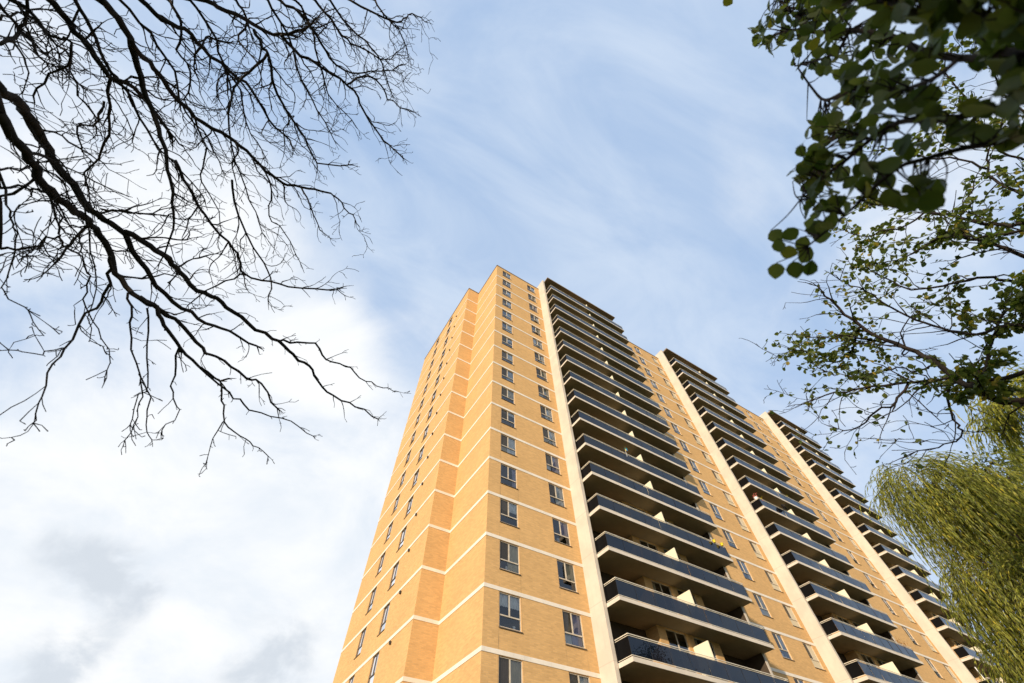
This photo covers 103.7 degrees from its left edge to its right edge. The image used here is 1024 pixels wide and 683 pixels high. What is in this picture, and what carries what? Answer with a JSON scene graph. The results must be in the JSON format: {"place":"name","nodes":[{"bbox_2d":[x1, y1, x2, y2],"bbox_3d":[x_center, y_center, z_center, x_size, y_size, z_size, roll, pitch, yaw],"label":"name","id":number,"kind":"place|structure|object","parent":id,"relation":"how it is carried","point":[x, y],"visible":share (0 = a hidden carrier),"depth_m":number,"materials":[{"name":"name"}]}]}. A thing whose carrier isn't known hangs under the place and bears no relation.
{"place":"outdoors","nodes":[
{"label":"outdoors","id":0,"kind":"place"},
{"bbox_2d":[0,0,1023,682],"label":"sky","id":1,"kind":"structure","parent":0,"point":[635,157],"materials":[{"name":"blue"}]},
{"bbox_2d":[333,265,1012,682],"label":"apartment building","id":2,"kind":"structure","parent":0,"point":[537,523],"depth_m":32.01,"materials":[{"name":"brick"}]},
{"bbox_2d":[353,629,365,659],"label":"window","id":3,"kind":"structure","parent":2,"relation":"in","point":[363,633],"depth_m":28.17,"materials":[{"name":"white glass"}]},
{"bbox_2d":[366,587,376,613],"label":"window","id":4,"kind":"structure","parent":2,"relation":"in","point":[373,593],"depth_m":30.49,"materials":[{"name":"grey glass"}]},
{"bbox_2d":[368,653,378,682],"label":"window","id":5,"kind":"structure","parent":2,"relation":"in","point":[375,659],"depth_m":24.06,"materials":[{"name":"grey metal"}]},
{"bbox_2d":[375,552,385,576],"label":"window","id":6,"kind":"structure","parent":2,"relation":"in","point":[382,558],"depth_m":32.76,"materials":[{"name":"grey glass"}]},
{"bbox_2d":[377,603,389,635],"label":"window","id":7,"kind":"structure","parent":2,"relation":"in","point":[386,609],"depth_m":26.24,"materials":[{"name":"white glass"}]},
{"bbox_2d":[384,522,392,543],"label":"window","id":8,"kind":"structure","parent":2,"relation":"in","point":[390,527],"depth_m":35.09,"materials":[{"name":"grey metal"}]},
{"bbox_2d":[387,562,398,590],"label":"window","id":9,"kind":"structure","parent":2,"relation":"in","point":[396,567],"depth_m":28.55,"materials":[{"name":"grey metal"}]},
{"bbox_2d":[392,495,399,513],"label":"window","id":10,"kind":"structure","parent":2,"relation":"in","point":[396,503],"depth_m":37.35,"materials":[{"name":"grey glass"}]},
{"bbox_2d":[396,527,406,552],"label":"window","id":11,"kind":"structure","parent":2,"relation":"in","point":[404,531],"depth_m":30.83,"materials":[{"name":"grey metal"}]},
{"bbox_2d":[399,472,405,487],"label":"window","id":12,"kind":"structure","parent":2,"relation":"in","point":[403,476],"depth_m":39.61,"materials":[{"name":"grey metal"}]},
{"bbox_2d":[404,497,412,518],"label":"window","id":13,"kind":"structure","parent":2,"relation":"in","point":[410,502],"depth_m":33.12,"materials":[{"name":"grey metal"}]},
{"bbox_2d":[411,470,418,488],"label":"window","id":14,"kind":"structure","parent":2,"relation":"in","point":[416,475],"depth_m":35.41,"materials":[{"name":"white glass"}]},
{"bbox_2d":[416,447,423,464],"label":"window","id":15,"kind":"structure","parent":2,"relation":"in","point":[421,452],"depth_m":37.65,"materials":[{"name":"grey glass"}]},
{"bbox_2d":[421,426,428,442],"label":"window","id":16,"kind":"structure","parent":2,"relation":"in","point":[425,433],"depth_m":39.94,"materials":[{"name":"grey glass"}]},
{"bbox_2d":[502,298,511,308],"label":"window","id":17,"kind":"structure","parent":2,"relation":"in","point":[504,302],"depth_m":47.60,"materials":[{"name":"grey glass"}]},
{"bbox_2d":[502,289,511,298],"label":"window","id":18,"kind":"structure","parent":2,"relation":"in","point":[505,292],"depth_m":49.86,"materials":[{"name":"grey glass"}]},
{"bbox_2d":[503,280,510,288],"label":"window","id":19,"kind":"structure","parent":2,"relation":"in","point":[504,282],"depth_m":52.25,"materials":[{"name":"grey glass"}]},
{"bbox_2d":[503,271,510,279],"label":"window","id":20,"kind":"structure","parent":2,"relation":"in","point":[504,273],"depth_m":54.48,"materials":[{"name":"clear glass"}]},
{"bbox_2d":[502,351,512,364],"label":"window","id":21,"kind":"structure","parent":2,"relation":"in","point":[505,355],"depth_m":38.57,"materials":[{"name":"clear glass"}]},
{"bbox_2d":[502,335,512,348],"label":"window","id":22,"kind":"structure","parent":2,"relation":"in","point":[504,339],"depth_m":40.82,"materials":[{"name":"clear glass"}]},
{"bbox_2d":[503,322,511,333],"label":"window","id":23,"kind":"structure","parent":2,"relation":"in","point":[508,328],"depth_m":43.13,"materials":[{"name":"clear glass"}]},
{"bbox_2d":[502,309,512,321],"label":"window","id":24,"kind":"structure","parent":2,"relation":"in","point":[509,316],"depth_m":45.34,"materials":[{"name":"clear glass"}]},
{"bbox_2d":[501,387,514,404],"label":"window","id":25,"kind":"structure","parent":2,"relation":"in","point":[506,393],"depth_m":34.00,"materials":[{"name":"clear glass"}]},
{"bbox_2d":[501,368,514,383],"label":"window","id":26,"kind":"structure","parent":2,"relation":"in","point":[509,376],"depth_m":36.15,"materials":[{"name":"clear glass"}]},
{"bbox_2d":[500,464,516,488],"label":"window","id":27,"kind":"structure","parent":2,"relation":"in","point":[514,482],"depth_m":27.03,"materials":[{"name":"clear glass"}]},
{"bbox_2d":[501,409,515,428],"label":"window","id":28,"kind":"structure","parent":2,"relation":"in","point":[504,414],"depth_m":31.63,"materials":[{"name":"clear glass"}]},
{"bbox_2d":[501,434,516,456],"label":"window","id":29,"kind":"structure","parent":2,"relation":"in","point":[506,442],"depth_m":29.30,"materials":[{"name":"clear glass"}]},
{"bbox_2d":[499,541,519,574],"bbox_3d":[-0.159,12.046,22.375,1.370,1.635,0.265,27,-61,-18],"label":"window","id":30,"kind":"structure","parent":2,"relation":"in","point":[509,553],"depth_m":22.47,"materials":[{"name":"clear glass"}]},
{"bbox_2d":[500,498,519,528],"bbox_3d":[-0.180,10.527,24.637,1.370,1.635,0.190,27,-61,-18],"label":"window","id":31,"kind":"structure","parent":2,"relation":"in","point":[506,507],"depth_m":24.90,"materials":[{"name":"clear glass"}]},
{"bbox_2d":[499,656,522,682],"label":"window","id":32,"kind":"structure","parent":2,"relation":"in","point":[510,670],"depth_m":18.14,"materials":[{"name":"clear glass"}]},
{"bbox_2d":[499,592,522,632],"bbox_3d":[-0.118,13.539,20.096,1.370,1.635,0.265,27,-61,-18],"label":"window","id":33,"kind":"structure","parent":2,"relation":"in","point":[509,601],"depth_m":20.42,"materials":[{"name":"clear glass"}]},
{"bbox_2d":[527,285,534,293],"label":"window","id":34,"kind":"structure","parent":2,"relation":"in","point":[531,289],"depth_m":55.67,"materials":[{"name":"clear glass"}]},
{"bbox_2d":[528,294,535,302],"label":"window","id":35,"kind":"structure","parent":2,"relation":"in","point":[530,297],"depth_m":53.36,"materials":[{"name":"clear glass"}]},
{"bbox_2d":[529,304,538,313],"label":"window","id":36,"kind":"structure","parent":2,"relation":"in","point":[534,309],"depth_m":51.01,"materials":[{"name":"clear glass"}]},
{"bbox_2d":[530,314,539,324],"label":"window","id":37,"kind":"structure","parent":2,"relation":"in","point":[534,318],"depth_m":48.87,"materials":[{"name":"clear glass"}]},
{"bbox_2d":[531,325,540,336],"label":"window","id":38,"kind":"structure","parent":2,"relation":"in","point":[536,330],"depth_m":46.65,"materials":[{"name":"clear glass"}]},
{"bbox_2d":[533,338,543,350],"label":"window","id":39,"kind":"structure","parent":2,"relation":"in","point":[539,344],"depth_m":44.22,"materials":[{"name":"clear glass"}]},
{"bbox_2d":[534,352,545,365],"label":"window","id":40,"kind":"structure","parent":2,"relation":"in","point":[537,357],"depth_m":41.88,"materials":[{"name":"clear glass"}]},
{"bbox_2d":[536,368,548,382],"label":"window","id":41,"kind":"structure","parent":2,"relation":"in","point":[541,373],"depth_m":39.76,"materials":[{"name":"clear glass"}]},
{"bbox_2d":[538,385,549,400],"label":"window","id":42,"kind":"structure","parent":2,"relation":"in","point":[542,391],"depth_m":37.39,"materials":[{"name":"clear glass"}]},
{"bbox_2d":[540,405,553,422],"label":"window","id":43,"kind":"structure","parent":2,"relation":"in","point":[545,411],"depth_m":35.11,"materials":[{"name":"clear glass"}]},
{"bbox_2d":[542,427,556,446],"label":"window","id":44,"kind":"structure","parent":2,"relation":"in","point":[548,435],"depth_m":32.76,"materials":[{"name":"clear glass"}]},
{"bbox_2d":[545,453,561,475],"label":"window","id":45,"kind":"structure","parent":2,"relation":"in","point":[552,462],"depth_m":30.46,"materials":[{"name":"clear glass"}]},
{"bbox_2d":[548,483,565,507],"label":"window","id":46,"kind":"structure","parent":2,"relation":"in","point":[556,492],"depth_m":28.24,"materials":[{"name":"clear glass"}]},
{"bbox_2d":[552,518,571,546],"bbox_3d":[3.137,12.285,25.848,1.360,1.635,0.265,27,-61,-18],"label":"window","id":47,"kind":"structure","parent":2,"relation":"in","point":[563,529],"depth_m":26.07,"materials":[{"name":"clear glass"}]},
{"bbox_2d":[557,560,578,593],"bbox_3d":[3.198,13.751,23.552,1.360,1.635,0.190,27,-61,-18],"label":"window","id":48,"kind":"structure","parent":2,"relation":"in","point":[568,571],"depth_m":23.81,"materials":[{"name":"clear glass"}]},
{"bbox_2d":[562,610,586,649],"bbox_3d":[3.219,15.271,21.290,1.360,1.635,0.265,27,-61,-18],"label":"window","id":49,"kind":"structure","parent":2,"relation":"in","point":[571,621],"depth_m":21.32,"materials":[{"name":"clear glass"}]},
{"bbox_2d":[569,672,589,682],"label":"window","id":50,"kind":"structure","parent":2,"relation":"in","point":[574,678],"depth_m":19.55,"materials":[{"name":"clear glass"}]},
{"bbox_2d":[639,539,656,550],"bbox_3d":[9.478,14.843,27.312,1.640,2.440,0.182,27,-61,-18],"label":"balcony door","id":51,"kind":"structure","parent":2,"relation":"in","point":[639,539],"depth_m":28.23,"materials":[{"name":"grey metal"}]},
{"bbox_2d":[656,393,665,403],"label":"window","id":52,"kind":"structure","parent":2,"relation":"in","point":[660,397],"depth_m":52.41,"materials":[{"name":"grey glass"}]},
{"bbox_2d":[651,580,672,608],"bbox_3d":[9.519,16.336,25.033,1.640,2.440,0.182,27,-61,-18],"label":"balcony door","id":53,"kind":"structure","parent":2,"relation":"in","point":[653,584],"depth_m":25.83,"materials":[{"name":"grey metal"}]},
{"bbox_2d":[670,391,678,400],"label":"window","id":54,"kind":"structure","parent":2,"relation":"in","point":[674,396],"depth_m":55.82,"materials":[{"name":"beige glass"}]},
{"bbox_2d":[671,423,682,435],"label":"window","id":55,"kind":"structure","parent":2,"relation":"in","point":[674,427],"depth_m":47.78,"materials":[{"name":"grey glass"}]},
{"bbox_2d":[665,629,695,672],"bbox_3d":[9.560,17.829,22.754,1.640,2.440,0.182,27,-61,-18],"label":"balcony door","id":56,"kind":"structure","parent":2,"relation":"in","point":[674,632],"depth_m":23.54,"materials":[{"name":"grey metal"}]},
{"bbox_2d":[677,404,685,413],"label":"window","id":57,"kind":"structure","parent":2,"relation":"in","point":[681,409],"depth_m":53.49,"materials":[{"name":"beige glass"}]},
{"bbox_2d":[679,440,690,453],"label":"window","id":58,"kind":"structure","parent":2,"relation":"in","point":[682,444],"depth_m":45.56,"materials":[{"name":"grey glass"}]},
{"bbox_2d":[685,419,695,430],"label":"window","id":59,"kind":"structure","parent":2,"relation":"in","point":[689,424],"depth_m":51.20,"materials":[{"name":"beige glass"}]},
{"bbox_2d":[688,459,700,473],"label":"window","id":60,"kind":"structure","parent":2,"relation":"in","point":[693,464],"depth_m":43.37,"materials":[{"name":"clear glass"}]},
{"bbox_2d":[692,434,703,446],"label":"window","id":61,"kind":"structure","parent":2,"relation":"in","point":[697,439],"depth_m":48.93,"materials":[{"name":"beige glass"}]},
{"bbox_2d":[698,480,710,495],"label":"window","id":62,"kind":"structure","parent":2,"relation":"in","point":[702,484],"depth_m":40.97,"materials":[{"name":"grey glass"}]},
{"bbox_2d":[701,451,712,464],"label":"window","id":63,"kind":"structure","parent":2,"relation":"in","point":[706,456],"depth_m":46.64,"materials":[{"name":"beige glass"}]},
{"bbox_2d":[693,637,724,680],"bbox_3d":[11.506,18.838,23.450,1.640,2.440,0.182,27,-61,-18],"label":"balcony door","id":64,"kind":"structure","parent":2,"relation":"in","point":[702,641],"depth_m":24.29,"materials":[{"name":"grey glass"}]},
{"bbox_2d":[709,503,723,520],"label":"window","id":65,"kind":"structure","parent":2,"relation":"in","point":[715,510],"depth_m":38.70,"materials":[{"name":"grey glass"}]},
{"bbox_2d":[711,470,725,485],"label":"window","id":66,"kind":"structure","parent":2,"relation":"in","point":[716,475],"depth_m":44.33,"materials":[{"name":"beige glass"}]},
{"bbox_2d":[722,530,738,549],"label":"window","id":67,"kind":"structure","parent":2,"relation":"in","point":[727,534],"depth_m":36.50,"materials":[{"name":"grey glass"}]},
{"bbox_2d":[724,492,736,507],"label":"window","id":68,"kind":"structure","parent":2,"relation":"in","point":[728,497],"depth_m":42.10,"materials":[{"name":"beige glass"}]},
{"bbox_2d":[735,515,750,532],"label":"window","id":69,"kind":"structure","parent":2,"relation":"in","point":[743,525],"depth_m":39.78,"materials":[{"name":"beige glass"}]},
{"bbox_2d":[736,559,754,581],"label":"window","id":70,"kind":"structure","parent":2,"relation":"in","point":[743,563],"depth_m":34.22,"materials":[{"name":"grey glass"}]},
{"bbox_2d":[749,541,765,560],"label":"window","id":71,"kind":"structure","parent":2,"relation":"in","point":[753,545],"depth_m":37.50,"materials":[{"name":"beige glass"}]},
{"bbox_2d":[753,593,773,618],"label":"window","id":72,"kind":"structure","parent":2,"relation":"in","point":[759,600],"depth_m":31.85,"materials":[{"name":"grey glass"}]},
{"bbox_2d":[765,571,783,592],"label":"window","id":73,"kind":"structure","parent":2,"relation":"in","point":[770,576],"depth_m":35.19,"materials":[{"name":"beige glass"}]},
{"bbox_2d":[771,632,793,660],"bbox_3d":[19.743,22.371,29.496,1.260,1.635,0.265,27,-61,-18],"label":"window","id":74,"kind":"structure","parent":2,"relation":"in","point":[777,638],"depth_m":29.66,"materials":[{"name":"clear glass"}]},
{"bbox_2d":[782,604,802,628],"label":"window","id":75,"kind":"structure","parent":2,"relation":"in","point":[788,610],"depth_m":32.90,"materials":[{"name":"beige glass"}]},
{"bbox_2d":[793,678,803,682],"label":"window","id":76,"kind":"structure","parent":2,"relation":"in","point":[796,680],"depth_m":27.80,"materials":[{"name":"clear glass"}]},
{"bbox_2d":[803,643,825,670],"bbox_3d":[22.889,23.943,30.582,1.280,1.635,0.143,27,-61,-18],"label":"window","id":77,"kind":"structure","parent":2,"relation":"in","point":[809,649],"depth_m":30.63,"materials":[{"name":"beige glass"}]},
{"bbox_2d":[848,551,859,564],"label":"window","id":78,"kind":"structure","parent":2,"relation":"in","point":[850,553],"depth_m":48.81,"materials":[{"name":"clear glass"}]},
{"bbox_2d":[863,573,876,588],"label":"window","id":79,"kind":"structure","parent":2,"relation":"in","point":[866,576],"depth_m":46.57,"materials":[{"name":"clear glass"}]},
{"bbox_2d":[860,653,885,681],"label":"balcony door","id":80,"kind":"structure","parent":2,"relation":"in","point":[860,653],"depth_m":32.77,"materials":[{"name":"grey glass"}]},
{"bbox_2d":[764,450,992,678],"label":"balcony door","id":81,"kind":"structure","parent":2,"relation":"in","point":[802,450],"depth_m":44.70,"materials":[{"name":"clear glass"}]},
{"bbox_2d":[881,598,896,615],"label":"window","id":82,"kind":"structure","parent":2,"relation":"in","point":[884,601],"depth_m":44.17,"materials":[{"name":"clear glass"}]},
{"bbox_2d":[901,626,919,645],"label":"window","id":83,"kind":"structure","parent":2,"relation":"in","point":[904,628],"depth_m":41.91,"materials":[{"name":"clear glass"}]},
{"bbox_2d":[920,634,937,652],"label":"window","id":84,"kind":"structure","parent":2,"relation":"in","point":[923,636],"depth_m":42.97,"materials":[{"name":"beige glass"}]},
{"bbox_2d":[925,658,942,678],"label":"window","id":85,"kind":"structure","parent":2,"relation":"in","point":[934,669],"depth_m":39.63,"materials":[{"name":"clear glass"}]},
{"bbox_2d":[943,665,959,682],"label":"window","id":86,"kind":"structure","parent":2,"relation":"in","point":[947,668],"depth_m":40.74,"materials":[{"name":"beige glass"}]},
{"label":"lawn","id":87,"kind":"structure","parent":0,"visible":0},
{"bbox_2d":[0,0,440,476],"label":"bare tree","id":88,"kind":"object","parent":87,"relation":"on","point":[31,121],"visible":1,"depth_m":3.96,"materials":[{"name":"black plant"}]},
{"bbox_2d":[723,0,1023,278],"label":"broadleaf tree","id":89,"kind":"object","parent":87,"relation":"on","point":[997,34],"visible":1,"depth_m":1.01,"materials":[{"name":"green plant"}]},
{"bbox_2d":[739,31,1023,474],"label":"round leaved tree","id":90,"kind":"object","parent":87,"relation":"on","point":[979,378],"visible":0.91,"depth_m":4.04,"materials":[{"name":"green plant"}]},
{"bbox_2d":[859,437,1023,682],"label":"willow tree","id":91,"kind":"object","parent":87,"relation":"on","point":[970,523],"visible":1,"depth_m":13.61,"materials":[{"name":"green plant"}]},
{"bbox_2d":[946,436,1023,565],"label":"street tree","id":92,"kind":"object","parent":87,"relation":"on","point":[985,460],"visible":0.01,"depth_m":21.51,"materials":[{"name":"green plant"}]},
{"bbox_2d":[950,359,1023,472],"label":"willow tree","id":93,"kind":"object","parent":87,"relation":"on","point":[997,410],"visible":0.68,"depth_m":10.59,"materials":[{"name":"green plant"}]}
]}

